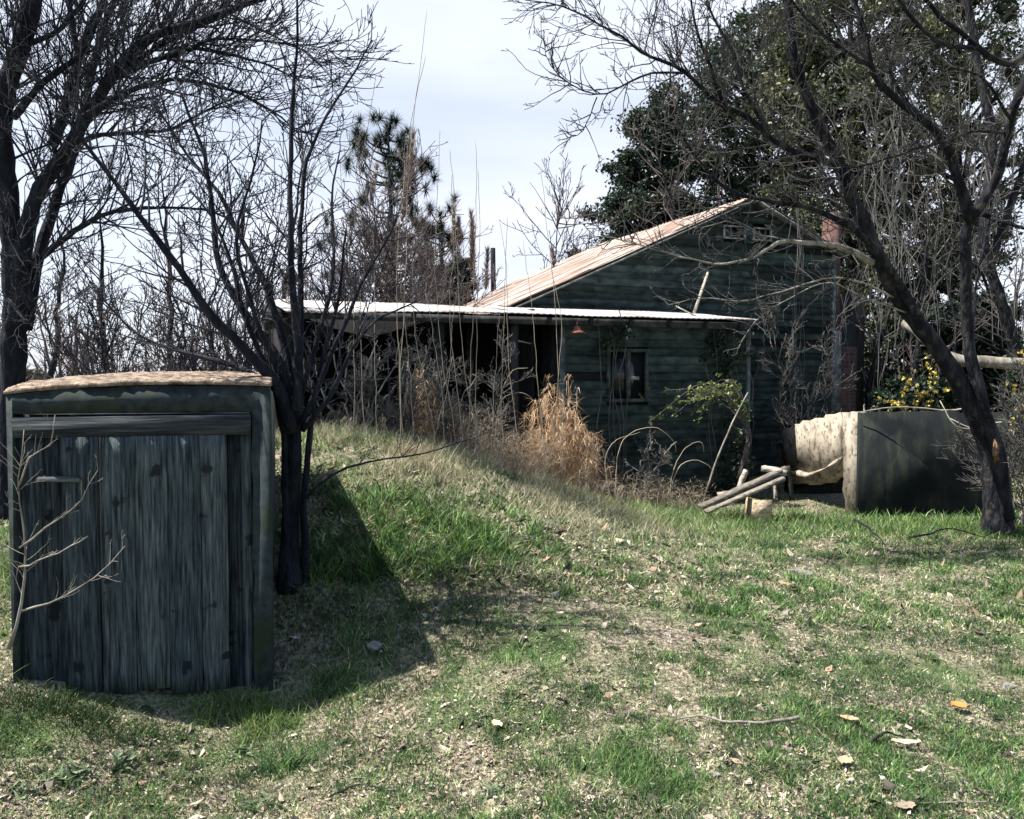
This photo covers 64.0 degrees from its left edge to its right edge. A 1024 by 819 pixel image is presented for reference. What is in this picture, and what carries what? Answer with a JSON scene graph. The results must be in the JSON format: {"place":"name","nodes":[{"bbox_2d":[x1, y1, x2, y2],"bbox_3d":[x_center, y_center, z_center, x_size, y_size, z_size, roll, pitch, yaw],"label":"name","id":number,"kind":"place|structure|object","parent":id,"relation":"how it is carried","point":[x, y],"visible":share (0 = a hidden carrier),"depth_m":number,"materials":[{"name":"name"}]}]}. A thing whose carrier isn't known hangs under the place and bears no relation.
{"place":"outdoors","nodes":[
{"label":"outdoors","id":0,"kind":"place"},
{"bbox_2d":[0,399,1023,818],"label":"ground","id":1,"kind":"structure","parent":0,"point":[162,695],"depth_m":4.72,"materials":[{"name":"plant"}]},
{"bbox_2d":[3,772,45,799],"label":"broadleaf weed","id":2,"kind":"object","parent":1,"relation":"on","point":[19,788],"visible":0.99,"depth_m":3.74,"materials":[{"name":"green plant"}]},
{"bbox_2d":[31,757,92,787],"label":"broadleaf weed","id":3,"kind":"object","parent":1,"relation":"on","point":[69,775],"visible":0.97,"depth_m":3.94,"materials":[{"name":"green plant"}]},
{"bbox_2d":[0,414,124,649],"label":"dead sapling","id":4,"kind":"object","parent":1,"relation":"on","point":[20,610],"visible":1,"depth_m":4.01,"materials":[{"name":"wood"}]},
{"bbox_2d":[27,214,114,379],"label":"bare tree","id":5,"kind":"object","parent":1,"relation":"on","point":[58,299],"visible":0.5,"depth_m":19.86,"materials":[{"name":"brown plant"}]},
{"bbox_2d":[0,278,159,381],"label":"bare shrub","id":6,"kind":"object","parent":1,"relation":"on","point":[76,314],"visible":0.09,"depth_m":11.37,"materials":[{"name":"plant"}]},
{"bbox_2d":[57,165,146,372],"bbox_3d":[-6.617,-1.397,13.337,1.419,5.144,1.657,-1,3,-26],"label":"bare tree","id":7,"kind":"object","parent":1,"relation":"on","point":[101,262],"visible":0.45,"depth_m":13.10,"materials":[{"name":"grey plant"}]},
{"bbox_2d":[35,239,196,378],"bbox_3d":[-4.851,-0.425,9.824,2.498,3.386,1.722,1,3,17],"label":"bare shrub","id":8,"kind":"object","parent":1,"relation":"on","point":[103,342],"visible":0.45,"depth_m":9.91,"materials":[{"name":"brown plant"}]},
{"bbox_2d":[97,747,140,772],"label":"broadleaf weed","id":9,"kind":"object","parent":1,"relation":"on","point":[115,757],"visible":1,"depth_m":4.15,"materials":[{"name":"green plant"}]},
{"bbox_2d":[0,264,260,385],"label":"bare shrub","id":10,"kind":"object","parent":1,"relation":"on","point":[153,299],"visible":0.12,"depth_m":10.71,"materials":[{"name":"plant"}]},
{"bbox_2d":[3,371,275,693],"bbox_3d":[-2.323,0.901,5.580,1.384,2.330,2.015,-1,2,-15],"label":"storm cellar","id":11,"kind":"object","parent":1,"relation":"on","point":[181,493],"visible":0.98,"depth_m":4.63,"materials":[{"name":"wood"}]},
{"bbox_2d":[61,435,229,693],"bbox_3d":[-2.063,0.889,4.647,0.863,1.485,0.035,-1,2,-15],"label":"plank door","id":12,"kind":"structure","parent":11,"relation":"in","point":[171,596],"depth_m":4.63,"materials":[{"name":"wood"}]},
{"bbox_2d":[106,119,224,370],"bbox_3d":[-6.658,-2.169,16.023,2.158,6.714,1.956,-1,3,-23],"label":"bare tree","id":13,"kind":"object","parent":1,"relation":"on","point":[168,263],"visible":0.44,"depth_m":15.79,"materials":[{"name":"brown plant"}]},
{"bbox_2d":[0,0,413,520],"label":"bare tree","id":14,"kind":"object","parent":1,"relation":"on","point":[21,262],"visible":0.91,"depth_m":8.35,"materials":[{"name":"brown plant"}]},
{"bbox_2d":[135,191,285,371],"bbox_3d":[-3.426,-0.695,9.405,1.665,3.342,2.193,-1,2,-14],"label":"bare shrub","id":15,"kind":"object","parent":1,"relation":"on","point":[188,366],"visible":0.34,"depth_m":9.47,"materials":[{"name":"brown plant"}]},
{"bbox_2d":[226,736,261,762],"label":"broadleaf weed","id":16,"kind":"object","parent":1,"relation":"on","point":[241,750],"visible":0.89,"depth_m":4.35,"materials":[{"name":"green plant"}]},
{"bbox_2d":[0,0,489,594],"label":"multi stemmed tree","id":17,"kind":"object","parent":1,"relation":"on","point":[288,388],"visible":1,"depth_m":5.14,"materials":[{"name":"brown plant"}]},
{"bbox_2d":[225,788,278,816],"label":"broadleaf weed","id":18,"kind":"object","parent":1,"relation":"on","point":[260,803],"visible":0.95,"depth_m":3.86,"materials":[{"name":"green plant"}]},
{"bbox_2d":[171,268,334,420],"bbox_3d":[-3.936,-0.472,12.374,2.433,3.489,2.951,-1,3,-28],"label":"bare shrub","id":19,"kind":"object","parent":1,"relation":"on","point":[251,346],"visible":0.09,"depth_m":11.75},
{"bbox_2d":[218,74,353,368],"bbox_3d":[-4.130,-2.359,14.557,2.400,7.152,2.420,2,3,32],"label":"bare tree","id":20,"kind":"object","parent":1,"relation":"on","point":[298,203],"visible":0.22,"depth_m":14.70,"materials":[{"name":"grey plant"}]},
{"bbox_2d":[219,722,387,782],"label":"grass tuft","id":21,"kind":"object","parent":1,"relation":"on","point":[287,761],"visible":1,"depth_m":4.17,"materials":[{"name":"plant"}]},
{"bbox_2d":[207,198,437,327],"bbox_3d":[-2.890,-1.209,13.885,3.656,4.798,3.031,0,2,0],"label":"bare shrub","id":22,"kind":"object","parent":1,"relation":"on","point":[414,265],"visible":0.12,"depth_m":14.07,"materials":[{"name":"plant"}]},
{"bbox_2d":[315,202,402,301],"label":"bare tree","id":23,"kind":"object","parent":1,"relation":"on","point":[364,242],"visible":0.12,"depth_m":15.39,"materials":[{"name":"grey plant"}]},
{"bbox_2d":[329,783,390,797],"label":"fallen branch","id":24,"kind":"object","parent":1,"relation":"on","point":[333,794],"visible":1,"depth_m":3.79,"materials":[{"name":"wood"}]},
{"bbox_2d":[340,77,380,437],"bbox_3d":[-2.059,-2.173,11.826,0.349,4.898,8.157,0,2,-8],"label":"reed clump","id":25,"kind":"object","parent":1,"relation":"on","point":[376,175],"visible":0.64,"depth_m":7.88,"materials":[{"name":"plant"}]},
{"bbox_2d":[292,313,429,429],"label":"bare shrub","id":26,"kind":"object","parent":1,"relation":"on","point":[364,385],"visible":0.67,"depth_m":8.74,"materials":[{"name":"grey plant"}]},
{"bbox_2d":[367,640,382,651],"bbox_3d":[-0.847,1.466,5.075,0.098,0.081,0.097,-2,-3,-13],"label":"stone","id":27,"kind":"object","parent":1,"relation":"on","point":[377,644],"visible":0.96,"depth_m":5.05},
{"bbox_2d":[311,105,461,302],"bbox_3d":[-3.550,-3.996,24.027,4.710,9.393,4.342,0,2,0],"label":"pine tree","id":28,"kind":"object","parent":1,"relation":"on","point":[387,139],"visible":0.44,"depth_m":23.37,"materials":[{"name":"green plant"}]},
{"bbox_2d":[333,157,463,302],"bbox_3d":[-1.876,-1.631,14.721,2.710,5.660,2.519,0,2,0],"label":"bare tree","id":29,"kind":"object","parent":1,"relation":"on","point":[392,235],"visible":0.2,"depth_m":14.26,"materials":[{"name":"grey plant"}]},
{"bbox_2d":[322,325,478,441],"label":"bare shrub","id":30,"kind":"object","parent":1,"relation":"on","point":[389,413],"visible":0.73,"depth_m":8.77,"materials":[{"name":"grey plant"}]},
{"bbox_2d":[379,440,439,468],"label":"dry grass clump","id":31,"kind":"object","parent":1,"relation":"on","point":[410,452],"visible":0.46,"depth_m":7.38,"materials":[{"name":"plant"}]},
{"bbox_2d":[396,12,426,446],"bbox_3d":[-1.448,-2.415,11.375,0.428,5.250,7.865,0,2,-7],"label":"reed clump","id":32,"kind":"object","parent":1,"relation":"on","point":[411,157],"visible":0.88,"depth_m":7.59,"materials":[{"name":"plant"}]},
{"bbox_2d":[319,128,504,305],"bbox_3d":[-1.858,-2.439,16.365,4.135,7.018,4.887,0,2,0],"label":"bare tree","id":33,"kind":"object","parent":1,"relation":"on","point":[369,174],"visible":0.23,"depth_m":16.56,"materials":[{"name":"grey plant"}]},
{"bbox_2d":[385,361,470,446],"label":"dry grass clump","id":34,"kind":"object","parent":1,"relation":"on","point":[429,425],"visible":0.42,"depth_m":8.85,"materials":[{"name":"plant"}]},
{"bbox_2d":[384,358,476,447],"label":"bare shrub","id":35,"kind":"object","parent":1,"relation":"on","point":[435,374],"visible":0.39,"depth_m":9.05,"materials":[{"name":"brown plant"}]},
{"bbox_2d":[377,214,500,402],"bbox_3d":[-1.663,-1.057,14.285,2.542,4.683,4.041,-2,3,-36],"label":"bare shrub","id":36,"kind":"object","parent":1,"relation":"on","point":[431,294],"visible":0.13,"depth_m":13.76,"materials":[{"name":"plant"}]},
{"bbox_2d":[325,391,552,480],"bbox_3d":[-0.819,0.318,8.534,2.573,1.016,1.325,0,2,0],"label":"dry grass clump","id":37,"kind":"object","parent":1,"relation":"on","point":[344,417],"visible":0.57,"depth_m":8.57,"materials":[{"name":"plant"}]},
{"bbox_2d":[406,189,474,296],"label":"pine tree","id":38,"kind":"object","parent":1,"relation":"on","point":[440,214],"visible":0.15,"depth_m":25.65,"materials":[{"name":"green plant"}]},
{"bbox_2d":[400,253,499,463],"bbox_3d":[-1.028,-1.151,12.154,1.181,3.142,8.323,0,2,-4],"label":"reed clump","id":39,"kind":"object","parent":1,"relation":"on","point":[468,292],"visible":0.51,"depth_m":8.09,"materials":[{"name":"plant"}]},
{"bbox_2d":[442,255,476,305],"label":"evergreen shrub","id":40,"kind":"object","parent":1,"relation":"on","point":[460,268],"visible":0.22,"depth_m":18.77,"materials":[{"name":"green plant"}]},
{"bbox_2d":[401,324,536,452],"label":"bare shrub","id":41,"kind":"object","parent":1,"relation":"on","point":[492,384],"visible":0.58,"depth_m":9.58,"materials":[{"name":"brown plant"}]},
{"bbox_2d":[434,136,507,466],"bbox_3d":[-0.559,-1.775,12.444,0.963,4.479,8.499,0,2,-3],"label":"reed clump","id":42,"kind":"object","parent":1,"relation":"on","point":[472,253],"visible":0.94,"depth_m":8.31,"materials":[{"name":"plant"}]},
{"bbox_2d":[402,394,543,465],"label":"dry grass clump","id":43,"kind":"object","parent":1,"relation":"on","point":[475,432],"visible":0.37,"depth_m":9.03,"materials":[{"name":"plant"}]},
{"bbox_2d":[491,248,495,291],"bbox_3d":[-0.431,-1.407,18.958,0.154,4.620,0.136,0,2,0],"label":"chimney pipe","id":44,"kind":"object","parent":1,"relation":"on","point":[493,262],"visible":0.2,"depth_m":18.83,"materials":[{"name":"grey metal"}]},
{"bbox_2d":[476,778,514,805],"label":"broadleaf weed","id":45,"kind":"object","parent":1,"relation":"on","point":[491,789],"visible":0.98,"depth_m":3.44,"materials":[{"name":"green plant"}]},
{"bbox_2d":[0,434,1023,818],"bbox_3d":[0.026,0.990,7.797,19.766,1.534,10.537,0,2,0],"label":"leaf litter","id":46,"kind":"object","parent":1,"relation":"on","point":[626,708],"visible":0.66,"depth_m":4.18,"materials":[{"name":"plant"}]},
{"bbox_2d":[495,368,531,464],"bbox_3d":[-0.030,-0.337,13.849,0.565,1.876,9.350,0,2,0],"label":"arching weed","id":47,"kind":"object","parent":1,"relation":"on","point":[500,409],"visible":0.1,"depth_m":9.20,"materials":[{"name":"plant"}]},
{"bbox_2d":[25,364,1003,398],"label":"distant hedge","id":48,"kind":"object","parent":1,"relation":"on","point":[37,373],"depth_m":47.00,"materials":[{"name":"green plant"}]},
{"bbox_2d":[466,425,578,479],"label":"dry grass clump","id":49,"kind":"object","parent":1,"relation":"on","point":[523,456],"visible":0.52,"depth_m":9.19,"materials":[{"name":"plant"}]},
{"bbox_2d":[27,248,1023,398],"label":"distant trees","id":50,"kind":"object","parent":1,"relation":"on","point":[49,361],"visible":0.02,"depth_m":49.86,"materials":[{"name":"plant"}]},
{"bbox_2d":[498,167,563,484],"bbox_3d":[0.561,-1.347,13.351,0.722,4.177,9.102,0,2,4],"label":"reed clump","id":51,"kind":"object","parent":1,"relation":"on","point":[551,259],"visible":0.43,"depth_m":8.89,"materials":[{"name":"plant"}]},
{"bbox_2d":[484,374,620,498],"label":"dry grass clump","id":52,"kind":"object","parent":1,"relation":"on","point":[575,468],"visible":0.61,"depth_m":9.41,"materials":[{"name":"plant"}]},
{"bbox_2d":[263,195,864,497],"bbox_3d":[0.961,-1.132,14.649,10.930,5.030,7.334,-1,3,-21],"label":"farmhouse","id":53,"kind":"object","parent":1,"relation":"on","point":[663,348],"visible":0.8,"depth_m":12.77,"materials":[{"name":"green"}]},
{"bbox_2d":[596,309,628,496],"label":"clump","id":54,"kind":"object","parent":53,"relation":"attached to","point":[613,375],"visible":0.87,"depth_m":11.01,"materials":[{"name":"plant"}]},
{"bbox_2d":[604,349,650,401],"bbox_3d":[1.591,-0.470,11.281,0.700,0.730,0.084,-1,3,-21],"label":"window","id":55,"kind":"structure","parent":53,"relation":"in","point":[637,360],"depth_m":11.30,"materials":[{"name":"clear glass"}]},
{"bbox_2d":[598,318,758,479],"bbox_3d":[2.318,-0.101,11.468,2.525,2.280,0.536,-1,3,-22],"label":"ivy","id":56,"kind":"object","parent":53,"relation":"attached to","point":[720,353],"visible":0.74,"depth_m":11.70,"materials":[{"name":"green plant"}]},
{"bbox_2d":[693,272,708,312],"bbox_3d":[2.896,-1.793,12.558,0.305,0.648,0.047,-2,3,-33],"label":"broken lath","id":57,"kind":"object","parent":53,"relation":"on","point":[700,294],"visible":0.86,"depth_m":12.54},
{"bbox_2d":[722,225,745,239],"bbox_3d":[3.724,-2.971,13.757,0.441,0.220,0.065,-1,3,-21],"label":"attic window","id":58,"kind":"structure","parent":53,"relation":"in","point":[732,228],"depth_m":13.75,"materials":[{"name":"grey glass"}]},
{"bbox_2d":[752,227,771,241],"bbox_3d":[4.257,-2.980,13.966,0.377,0.220,0.065,-1,3,-21],"label":"attic window","id":59,"kind":"structure","parent":53,"relation":"in","point":[764,231],"depth_m":13.98,"materials":[{"name":"grey glass"}]},
{"bbox_2d":[784,184,804,423],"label":"climbing vine","id":60,"kind":"object","parent":53,"relation":"attached to","point":[800,246],"visible":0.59,"depth_m":13.79,"materials":[{"name":"plant"}]},
{"bbox_2d":[822,282,852,415],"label":"climbing vine","id":61,"kind":"object","parent":53,"relation":"attached to","point":[844,305],"visible":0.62,"depth_m":13.94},
{"bbox_2d":[500,153,629,269],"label":"bare tree","id":62,"kind":"object","parent":1,"relation":"on","point":[558,214],"visible":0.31,"depth_m":19.81,"materials":[{"name":"grey plant"}]},
{"bbox_2d":[500,450,638,519],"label":"dry grass clump","id":63,"kind":"object","parent":1,"relation":"on","point":[601,486],"visible":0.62,"depth_m":8.67,"materials":[{"name":"plant"}]},
{"bbox_2d":[578,419,676,503],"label":"bare shrub","id":64,"kind":"object","parent":1,"relation":"on","point":[650,474],"visible":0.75,"depth_m":10.44,"materials":[{"name":"brown plant"}]},
{"bbox_2d":[605,427,675,492],"bbox_3d":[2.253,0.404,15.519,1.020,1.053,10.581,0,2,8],"label":"arching weed","id":65,"kind":"object","parent":1,"relation":"on","point":[620,447],"visible":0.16,"depth_m":10.33,"materials":[{"name":"plant"}]},
{"bbox_2d":[562,86,719,259],"bbox_3d":[3.962,-4.083,23.006,5.326,9.702,3.961,0,2,0],"label":"evergreen tree","id":66,"kind":"object","parent":1,"relation":"on","point":[628,165],"visible":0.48,"depth_m":22.27,"materials":[{"name":"green plant"}]},
{"bbox_2d":[584,473,732,524],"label":"dry grass clump","id":67,"kind":"object","parent":1,"relation":"on","point":[662,498],"visible":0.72,"depth_m":10.32,"materials":[{"name":"plant"}]},
{"bbox_2d":[667,441,713,498],"bbox_3d":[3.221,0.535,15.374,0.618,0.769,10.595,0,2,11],"label":"arching weed","id":68,"kind":"object","parent":1,"relation":"on","point":[668,495],"visible":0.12,"depth_m":10.23,"materials":[{"name":"plant"}]},
{"bbox_2d":[639,373,753,477],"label":"green shrub","id":69,"kind":"object","parent":1,"relation":"on","point":[699,391],"visible":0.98,"depth_m":10.92,"materials":[{"name":"green plant"}]},
{"bbox_2d":[618,0,815,230],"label":"bare tree","id":70,"kind":"object","parent":1,"relation":"on","point":[669,202],"visible":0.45,"depth_m":17.74,"materials":[{"name":"grey plant"}]},
{"bbox_2d":[705,392,747,491],"bbox_3d":[2.769,0.415,10.582,0.692,1.272,0.039,-1,3,-27],"label":"leaning stick","id":71,"kind":"object","parent":1,"relation":"on","point":[711,475],"visible":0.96,"depth_m":10.55,"materials":[{"name":"wood"}]},
{"bbox_2d":[715,424,755,499],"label":"evergreen shrub","id":72,"kind":"object","parent":1,"relation":"on","point":[730,479],"visible":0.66,"depth_m":11.31,"materials":[{"name":"green plant"}]},
{"bbox_2d":[674,708,799,726],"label":"fallen branch","id":73,"kind":"object","parent":1,"relation":"on","point":[793,718],"visible":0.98,"depth_m":3.93,"materials":[{"name":"wood"}]},
{"bbox_2d":[630,0,873,219],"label":"evergreen tree","id":74,"kind":"object","parent":1,"relation":"on","point":[726,134],"visible":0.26,"depth_m":21.20,"materials":[{"name":"green plant"}]},
{"bbox_2d":[743,497,771,521],"bbox_3d":[2.899,1.177,9.661,0.274,0.284,0.223,-1,3,-17],"label":"wood block","id":75,"kind":"object","parent":1,"relation":"on","point":[759,507],"depth_m":9.57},
{"bbox_2d":[705,476,785,513],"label":"timber beam","id":76,"kind":"structure","parent":75,"relation":"on","point":[749,493],"depth_m":9.59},
{"bbox_2d":[698,466,785,508],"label":"timber beam","id":77,"kind":"structure","parent":76,"relation":"on","point":[738,490],"depth_m":9.72,"materials":[{"name":"wood"}]},
{"bbox_2d":[761,465,786,475],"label":"timber beam","id":78,"kind":"structure","parent":77,"relation":"on","point":[766,468],"depth_m":9.84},
{"bbox_2d":[786,466,793,499],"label":"timber beam","id":79,"kind":"structure","parent":77,"relation":"on","point":[790,484],"depth_m":9.72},
{"bbox_2d":[501,0,1023,538],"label":"leaning tree","id":80,"kind":"object","parent":1,"relation":"on","point":[969,392],"visible":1,"depth_m":7.98,"materials":[{"name":"brown plant"}]},
{"bbox_2d":[730,526,808,552],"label":"grass tuft","id":81,"kind":"object","parent":1,"relation":"on","point":[768,543],"visible":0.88,"depth_m":8.06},
{"bbox_2d":[754,286,866,462],"bbox_3d":[4.617,-0.303,12.790,1.816,3.270,1.422,0,2,0],"label":"bare shrub","id":82,"kind":"object","parent":1,"relation":"on","point":[785,372],"visible":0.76,"depth_m":12.60,"materials":[{"name":"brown plant"}]},
{"bbox_2d":[837,755,852,763],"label":"fallen leaf","id":83,"kind":"object","parent":1,"relation":"on","point":[844,759],"visible":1,"depth_m":3.55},
{"bbox_2d":[728,0,990,315],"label":"evergreen tree","id":84,"kind":"object","parent":1,"relation":"on","point":[841,92],"visible":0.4,"depth_m":18.02,"materials":[{"name":"green plant"}]},
{"bbox_2d":[765,77,1016,401],"bbox_3d":[6.732,-2.269,14.266,3.618,7.153,3.542,-2,3,-44],"label":"bare tree","id":85,"kind":"object","parent":1,"relation":"on","point":[916,351],"visible":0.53,"depth_m":14.37,"materials":[{"name":"grey plant"}]},
{"bbox_2d":[780,411,1007,517],"bbox_3d":[5.144,0.755,11.150,2.391,1.554,2.256,0,2,0],"label":"concrete cistern","id":86,"kind":"object","parent":1,"relation":"on","point":[862,462],"visible":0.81,"depth_m":10.26,"materials":[{"name":"concrete"}]},
{"bbox_2d":[785,28,1023,411],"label":"bare tree","id":87,"kind":"object","parent":1,"relation":"on","point":[869,377],"visible":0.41,"depth_m":15.70,"materials":[{"name":"grey plant"}]},
{"bbox_2d":[850,235,958,411],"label":"evergreen shrub","id":88,"kind":"object","parent":1,"relation":"on","point":[940,289],"visible":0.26,"depth_m":16.09,"materials":[{"name":"green plant"}]},
{"bbox_2d":[894,801,915,808],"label":"fallen leaf","id":89,"kind":"object","parent":1,"relation":"on","point":[901,804],"visible":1,"depth_m":3.18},
{"bbox_2d":[891,738,920,743],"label":"fallen leaf","id":90,"kind":"object","parent":1,"relation":"on","point":[905,741],"visible":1,"depth_m":3.76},
{"bbox_2d":[877,355,951,411],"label":"flowering shrub","id":91,"kind":"object","parent":1,"relation":"on","point":[906,389],"visible":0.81,"depth_m":12.29,"materials":[{"name":"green plant"}]},
{"bbox_2d":[871,374,960,411],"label":"evergreen shrub","id":92,"kind":"object","parent":1,"relation":"on","point":[949,401],"visible":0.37,"depth_m":12.66,"materials":[{"name":"green plant"}]},
{"bbox_2d":[877,307,888,403],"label":"climbing vine","id":93,"kind":"object","parent":92,"relation":"attached to","point":[878,350],"visible":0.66,"depth_m":13.44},
{"bbox_2d":[838,38,1023,456],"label":"bare tree","id":94,"kind":"object","parent":1,"relation":"on","point":[986,284],"visible":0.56,"depth_m":14.54,"materials":[{"name":"grey plant"}]},
{"bbox_2d":[861,68,1023,397],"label":"hanging vines","id":95,"kind":"object","parent":94,"relation":"hanging from","point":[891,230],"visible":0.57,"depth_m":14.54,"materials":[{"name":"plant"}]},
{"bbox_2d":[860,0,1023,313],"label":"evergreen tree","id":96,"kind":"object","parent":1,"relation":"on","point":[1000,9],"visible":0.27,"depth_m":19.20,"materials":[{"name":"green plant"}]},
{"bbox_2d":[900,799,988,804],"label":"fallen branch","id":97,"kind":"object","parent":1,"relation":"on","point":[901,800],"visible":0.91,"depth_m":3.24,"materials":[{"name":"wood"}]},
{"bbox_2d":[910,528,984,537],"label":"fallen branch","id":98,"kind":"object","parent":1,"relation":"on","point":[914,536],"visible":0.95,"depth_m":8.70,"materials":[{"name":"wood"}]},
{"bbox_2d":[906,286,1023,428],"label":"evergreen shrub","id":99,"kind":"object","parent":1,"relation":"on","point":[982,348],"visible":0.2,"depth_m":15.03,"materials":[{"name":"green plant"}]},
{"bbox_2d":[931,339,1023,525],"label":"bare shrub","id":100,"kind":"object","parent":1,"relation":"on","point":[1018,455],"visible":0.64,"depth_m":9.40,"materials":[{"name":"brown plant"}]},
{"bbox_2d":[858,400,1022,429],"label":"bent branch","id":101,"kind":"object","parent":100,"relation":"attached to","point":[946,410],"visible":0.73,"depth_m":9.59,"materials":[{"name":"brown plant"}]},
{"bbox_2d":[938,0,1023,392],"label":"slim tree","id":102,"kind":"object","parent":1,"relation":"on","point":[1004,312],"visible":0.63,"depth_m":11.85,"materials":[{"name":"grey plant"}]},
{"bbox_2d":[901,320,1023,369],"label":"fallen log","id":103,"kind":"object","parent":102,"relation":"on","point":[990,361],"visible":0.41,"depth_m":11.83,"materials":[{"name":"wood"}]},
{"bbox_2d":[994,337,1023,469],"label":"evergreen shrub","id":104,"kind":"object","parent":1,"relation":"on","point":[1014,379],"visible":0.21,"depth_m":13.63,"materials":[{"name":"green plant"}]},
{"bbox_2d":[1005,349,1023,469],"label":"flowering shrub","id":105,"kind":"object","parent":1,"relation":"on","point":[1014,385],"visible":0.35,"depth_m":11.31,"materials":[{"name":"green plant"}]},
{"bbox_2d":[0,0,1023,377],"label":"sky","id":106,"kind":"structure","parent":0,"point":[471,91],"materials":[{"name":"white"}]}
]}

